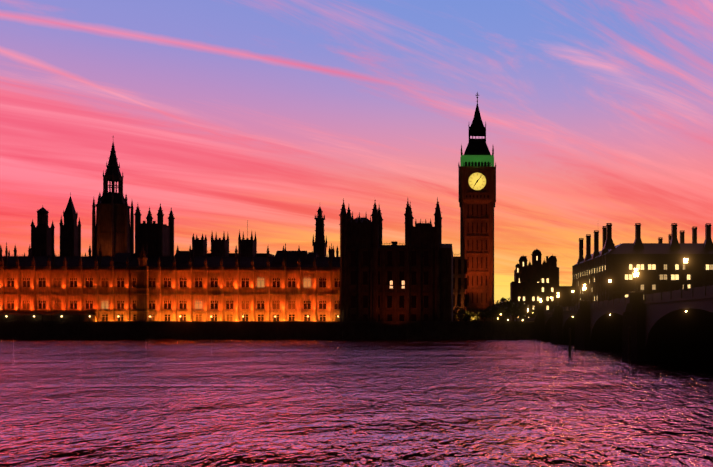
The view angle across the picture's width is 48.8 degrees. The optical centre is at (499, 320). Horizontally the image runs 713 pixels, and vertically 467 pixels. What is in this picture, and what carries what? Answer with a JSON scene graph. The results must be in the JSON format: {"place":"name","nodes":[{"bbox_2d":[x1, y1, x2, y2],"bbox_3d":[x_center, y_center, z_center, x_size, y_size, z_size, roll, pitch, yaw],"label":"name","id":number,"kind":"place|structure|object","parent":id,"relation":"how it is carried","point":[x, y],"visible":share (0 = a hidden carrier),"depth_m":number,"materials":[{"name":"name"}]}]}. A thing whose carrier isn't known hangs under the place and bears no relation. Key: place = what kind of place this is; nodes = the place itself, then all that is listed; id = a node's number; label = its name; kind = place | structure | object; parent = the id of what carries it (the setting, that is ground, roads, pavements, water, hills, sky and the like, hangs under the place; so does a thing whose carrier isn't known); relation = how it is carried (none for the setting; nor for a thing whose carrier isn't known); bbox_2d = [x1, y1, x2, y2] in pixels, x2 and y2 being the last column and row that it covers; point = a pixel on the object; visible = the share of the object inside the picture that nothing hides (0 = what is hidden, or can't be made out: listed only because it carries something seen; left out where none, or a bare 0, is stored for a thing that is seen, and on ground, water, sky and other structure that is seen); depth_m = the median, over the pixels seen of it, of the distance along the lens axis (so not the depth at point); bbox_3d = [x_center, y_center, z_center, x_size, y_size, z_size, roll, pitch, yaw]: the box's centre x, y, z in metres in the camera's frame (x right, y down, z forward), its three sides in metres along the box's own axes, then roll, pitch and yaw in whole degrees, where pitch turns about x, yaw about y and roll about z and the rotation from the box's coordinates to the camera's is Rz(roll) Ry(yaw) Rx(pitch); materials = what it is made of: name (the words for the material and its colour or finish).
{"place":"outdoors","nodes":[
{"label":"outdoors","id":0,"kind":"place"},
{"bbox_2d":[0,322,534,338],"bbox_3d":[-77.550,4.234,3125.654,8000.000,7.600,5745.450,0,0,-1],"label":"wall","id":1,"kind":"structure","parent":0,"point":[211,330],"depth_m":252.36,"materials":[{"name":"stone"}]},
{"bbox_2d":[92,142,133,255],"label":"tower","id":2,"kind":"structure","parent":1,"relation":"on","point":[112,225],"depth_m":321.85,"materials":[{"name":"stone"}]},
{"bbox_2d":[30,192,326,256],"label":"rooftop turrets","id":3,"kind":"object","parent":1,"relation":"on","point":[158,237],"depth_m":280.57,"materials":[{"name":"stone"}]},
{"bbox_2d":[453,254,466,320],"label":"building","id":4,"kind":"structure","parent":1,"relation":"on","point":[459,281],"depth_m":291.02,"materials":[{"name":"stone"}]},
{"bbox_2d":[466,308,480,320],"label":"floodlit tree","id":5,"kind":"object","parent":1,"relation":"on","point":[474,314],"visible":1,"depth_m":285.98,"materials":[{"name":"green plant"}]},
{"bbox_2d":[458,92,495,320],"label":"clock tower","id":6,"kind":"structure","parent":1,"relation":"on","point":[477,229],"depth_m":307.36,"materials":[{"name":"brown stone"}]},
{"bbox_2d":[468,172,485,189],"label":"clock face","id":7,"kind":"object","parent":6,"relation":"attached to","point":[474,178],"visible":0.98,"depth_m":306.57,"materials":[{"name":"beige glass"}]},
{"bbox_2d":[453,297,538,320],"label":"trees","id":8,"kind":"object","parent":1,"relation":"on","point":[504,307],"visible":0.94,"depth_m":301.90,"materials":[{"name":"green plant"}]},
{"bbox_2d":[511,308,535,320],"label":"bridge street lamps","id":9,"kind":"object","parent":1,"relation":"on","point":[528,319],"visible":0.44,"depth_m":304.58,"materials":[{"name":"grey metal"}]},
{"bbox_2d":[494,286,571,320],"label":"whitehall buildings","id":10,"kind":"structure","parent":1,"relation":"on","point":[565,296],"depth_m":470.54,"materials":[{"name":"stone"}]},
{"bbox_2d":[510,249,558,320],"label":"building","id":11,"kind":"structure","parent":1,"relation":"on","point":[534,282],"depth_m":419.90,"materials":[{"name":"black stone"}]},
{"bbox_2d":[572,223,712,304],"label":"building","id":12,"kind":"structure","parent":1,"relation":"on","point":[660,265],"depth_m":296.47,"materials":[{"name":"stone"}]},
{"bbox_2d":[0,321,534,322],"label":"terrace paving","id":13,"kind":"structure","parent":0,"point":[267,321],"depth_m":252.78,"materials":[{"name":"stone"}]},
{"bbox_2d":[0,312,94,320],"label":"terrace marquee","id":14,"kind":"object","parent":13,"relation":"on","point":[48,316],"visible":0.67,"depth_m":252.82,"materials":[{"name":"grey fabric"}]},
{"bbox_2d":[0,242,339,320],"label":"palace building","id":15,"kind":"structure","parent":13,"relation":"on","point":[285,285],"depth_m":261.71,"materials":[{"name":"stone"}]},
{"bbox_2d":[5,315,338,320],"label":"lamps","id":16,"kind":"object","parent":13,"relation":"on","point":[118,317],"visible":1,"depth_m":251.43,"materials":[{"name":"grey metal"}]},
{"bbox_2d":[339,197,452,320],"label":"palace block","id":17,"kind":"structure","parent":13,"relation":"on","point":[411,279],"depth_m":256.29,"materials":[{"name":"stone"}]},
{"bbox_2d":[0,339,712,466],"bbox_3d":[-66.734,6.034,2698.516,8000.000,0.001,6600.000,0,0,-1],"label":"river","id":18,"kind":"structure","parent":0,"point":[305,403],"depth_m":55.16,"materials":[{"name":"purple liquid"}]},
{"bbox_2d":[568,326,630,362],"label":"mooring piles","id":19,"kind":"object","parent":18,"relation":"in","point":[629,344],"visible":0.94,"depth_m":110.72,"materials":[{"name":"black wood"}]},
{"bbox_2d":[534,257,712,360],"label":"bridge","id":20,"kind":"structure","parent":18,"relation":"in","point":[674,325],"depth_m":114.16,"materials":[{"name":"stone"}]},
{"bbox_2d":[0,0,712,303],"label":"sky","id":21,"kind":"structure","parent":0,"point":[223,115],"materials":[{"name":"pink"}]}
]}

